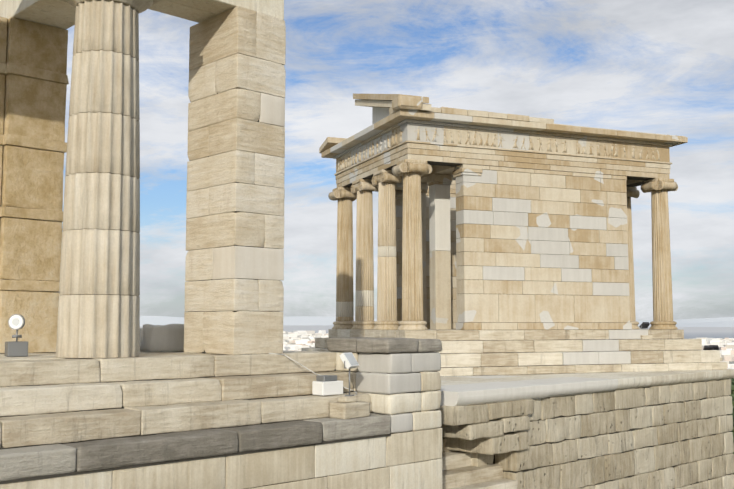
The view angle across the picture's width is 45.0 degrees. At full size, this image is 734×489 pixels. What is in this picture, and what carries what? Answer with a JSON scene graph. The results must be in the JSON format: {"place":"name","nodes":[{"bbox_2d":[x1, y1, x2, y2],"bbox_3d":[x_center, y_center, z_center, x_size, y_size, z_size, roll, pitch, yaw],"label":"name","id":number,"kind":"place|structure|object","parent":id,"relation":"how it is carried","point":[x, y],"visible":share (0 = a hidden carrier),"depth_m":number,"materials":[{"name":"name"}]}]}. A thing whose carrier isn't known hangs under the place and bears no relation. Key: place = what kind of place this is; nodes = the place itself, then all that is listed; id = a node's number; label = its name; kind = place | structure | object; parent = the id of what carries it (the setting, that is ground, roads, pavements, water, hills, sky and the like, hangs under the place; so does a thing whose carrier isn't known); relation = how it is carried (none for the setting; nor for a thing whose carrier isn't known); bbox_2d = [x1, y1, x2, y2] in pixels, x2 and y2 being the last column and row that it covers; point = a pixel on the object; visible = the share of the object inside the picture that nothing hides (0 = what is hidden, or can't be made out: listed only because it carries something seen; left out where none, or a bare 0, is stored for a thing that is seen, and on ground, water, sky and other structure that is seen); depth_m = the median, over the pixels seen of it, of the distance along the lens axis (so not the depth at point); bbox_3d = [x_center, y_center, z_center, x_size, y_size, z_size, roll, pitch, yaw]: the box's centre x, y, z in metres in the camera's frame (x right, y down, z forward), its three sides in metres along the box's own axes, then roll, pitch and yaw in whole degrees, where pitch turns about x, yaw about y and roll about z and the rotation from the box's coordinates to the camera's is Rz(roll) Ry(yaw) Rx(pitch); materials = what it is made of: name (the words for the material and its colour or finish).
{"place":"outdoors","nodes":[
{"label":"outdoors","id":0,"kind":"place"},
{"bbox_2d":[0,17,68,353],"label":"stone wall","id":1,"kind":"structure","parent":0,"point":[34,82],"depth_m":13.50,"materials":[{"name":"beige stone"}]},
{"bbox_2d":[184,6,285,354],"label":"stone pillar","id":2,"kind":"structure","parent":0,"point":[234,276],"depth_m":13.11,"materials":[{"name":"beige stone"}]},
{"bbox_2d":[62,0,733,320],"label":"sky","id":3,"kind":"structure","parent":0,"point":[666,67],"materials":[{"name":"blue"}]},
{"bbox_2d":[140,316,733,326],"bbox_3d":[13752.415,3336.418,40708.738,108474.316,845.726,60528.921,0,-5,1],"label":"distant mountains","id":4,"kind":"structure","parent":0,"point":[321,320],"depth_m":65392.44,"materials":[{"name":"grey"}]},
{"bbox_2d":[140,325,733,363],"bbox_3d":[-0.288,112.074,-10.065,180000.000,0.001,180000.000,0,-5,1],"label":"athens plain","id":5,"kind":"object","parent":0,"point":[709,332],"depth_m":15339.49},
{"bbox_2d":[283,330,733,368],"bbox_3d":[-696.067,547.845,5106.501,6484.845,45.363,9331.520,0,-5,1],"label":"city buildings","id":6,"kind":"structure","parent":5,"relation":"on","point":[293,341],"depth_m":4354.58,"materials":[{"name":"white concrete"}]},
{"bbox_2d":[442,438,517,488],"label":"stone steps","id":7,"kind":"structure","parent":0,"point":[459,471],"depth_m":16.47,"materials":[{"name":"beige stone"}]},
{"bbox_3d":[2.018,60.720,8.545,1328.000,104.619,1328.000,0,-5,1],"label":"acropolis slope","id":8,"kind":"structure","parent":0,"visible":0},
{"bbox_2d":[0,337,442,488],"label":"propylaea podium steps","id":9,"kind":"structure","parent":8,"relation":"on","point":[164,420],"depth_m":11.42,"materials":[{"name":"beige stone"}]},
{"bbox_2d":[4,314,27,356],"bbox_3d":[-4.694,1.216,11.893,0.260,0.564,0.201,3,-6,-34],"label":"floodlight","id":10,"kind":"object","parent":9,"relation":"on","point":[16,348],"visible":1,"depth_m":11.85,"materials":[{"name":"grey metal"}]},
{"bbox_2d":[56,0,160,357],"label":"fluted column","id":11,"kind":"structure","parent":9,"relation":"on","point":[99,303],"depth_m":11.60,"materials":[{"name":"beige stone"}]},
{"bbox_2d":[0,0,283,29],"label":"propylaea architrave beams","id":12,"kind":"structure","parent":11,"relation":"on","point":[58,14],"depth_m":13.29,"materials":[{"name":"beige stone"}]},
{"bbox_2d":[140,324,183,351],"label":"loose marble blocks","id":13,"kind":"object","parent":9,"relation":"on","point":[163,338],"depth_m":13.72,"materials":[{"name":"grey stone"}]},
{"bbox_2d":[269,353,356,395],"bbox_3d":[-0.786,1.892,12.912,1.298,0.628,0.438,0,-5,1],"label":"electrical box","id":14,"kind":"object","parent":9,"relation":"on","point":[324,385],"visible":0.96,"depth_m":12.80,"materials":[{"name":"white plastic"}]},
{"bbox_2d":[329,396,369,418],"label":"stone block","id":15,"kind":"structure","parent":9,"relation":"on","point":[346,407],"depth_m":12.46,"materials":[{"name":"beige stone"}]},
{"bbox_2d":[339,352,359,395],"bbox_3d":[-0.249,1.848,12.634,0.284,0.613,0.324,0,-5,1],"label":"floodlight","id":16,"kind":"object","parent":15,"relation":"on","point":[349,360],"visible":1,"depth_m":12.58,"materials":[{"name":"white metal"}]},
{"bbox_2d":[472,379,733,488],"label":"stone retaining wall","id":17,"kind":"structure","parent":8,"relation":"on","point":[676,436],"depth_m":19.66,"materials":[{"name":"beige stone"}]},
{"bbox_2d":[438,399,533,454],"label":"stone blocks","id":18,"kind":"object","parent":17,"relation":"attached to","point":[488,429],"visible":0.4,"depth_m":16.24,"materials":[{"name":"beige stone"}]},
{"bbox_2d":[438,369,733,405],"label":"ledge","id":19,"kind":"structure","parent":17,"relation":"on","point":[464,390],"depth_m":18.54,"materials":[{"name":"stone"}]},
{"bbox_2d":[301,329,726,376],"bbox_3d":[3.673,2.903,24.632,11.561,1.094,10.098,0,-5,1],"label":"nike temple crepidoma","id":20,"kind":"object","parent":19,"relation":"on","point":[489,352],"visible":0.67,"depth_m":21.84,"materials":[{"name":"beige stone"}]},
{"bbox_2d":[328,159,677,329],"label":"ionic columns","id":21,"kind":"structure","parent":20,"relation":"on","point":[412,172],"depth_m":23.83,"materials":[{"name":"beige stone"}]},
{"bbox_2d":[319,93,687,193],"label":"entablature","id":22,"kind":"structure","parent":21,"relation":"on","point":[444,140],"depth_m":22.62,"materials":[{"name":"beige stone"}]},
{"bbox_2d":[395,164,631,329],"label":"temple wall","id":23,"kind":"structure","parent":20,"relation":"on","point":[506,248],"depth_m":22.67,"materials":[{"name":"beige stone"}]},
{"bbox_2d":[640,335,722,360],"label":"temple floodlight bases","id":24,"kind":"object","parent":20,"relation":"on","point":[646,336],"visible":0.38,"depth_m":23.12,"materials":[{"name":"stone"}]},
{"bbox_2d":[639,322,649,329],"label":"floodlight","id":25,"kind":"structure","parent":24,"relation":"on","point":[643,325],"depth_m":23.21,"materials":[{"name":"black metal"}]},
{"bbox_2d":[703,345,712,349],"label":"floodlight","id":26,"kind":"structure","parent":24,"relation":"on","point":[708,347],"depth_m":23.32,"materials":[{"name":"black metal"}]},
{"bbox_2d":[713,345,719,349],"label":"floodlight","id":27,"kind":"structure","parent":24,"relation":"on","point":[715,347],"depth_m":23.67,"materials":[{"name":"black metal"}]},
{"bbox_2d":[730,380,733,405],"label":"tree","id":28,"kind":"object","parent":8,"relation":"on","point":[732,387],"visible":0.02,"depth_m":52.85,"materials":[{"name":"green plant"}]}
]}

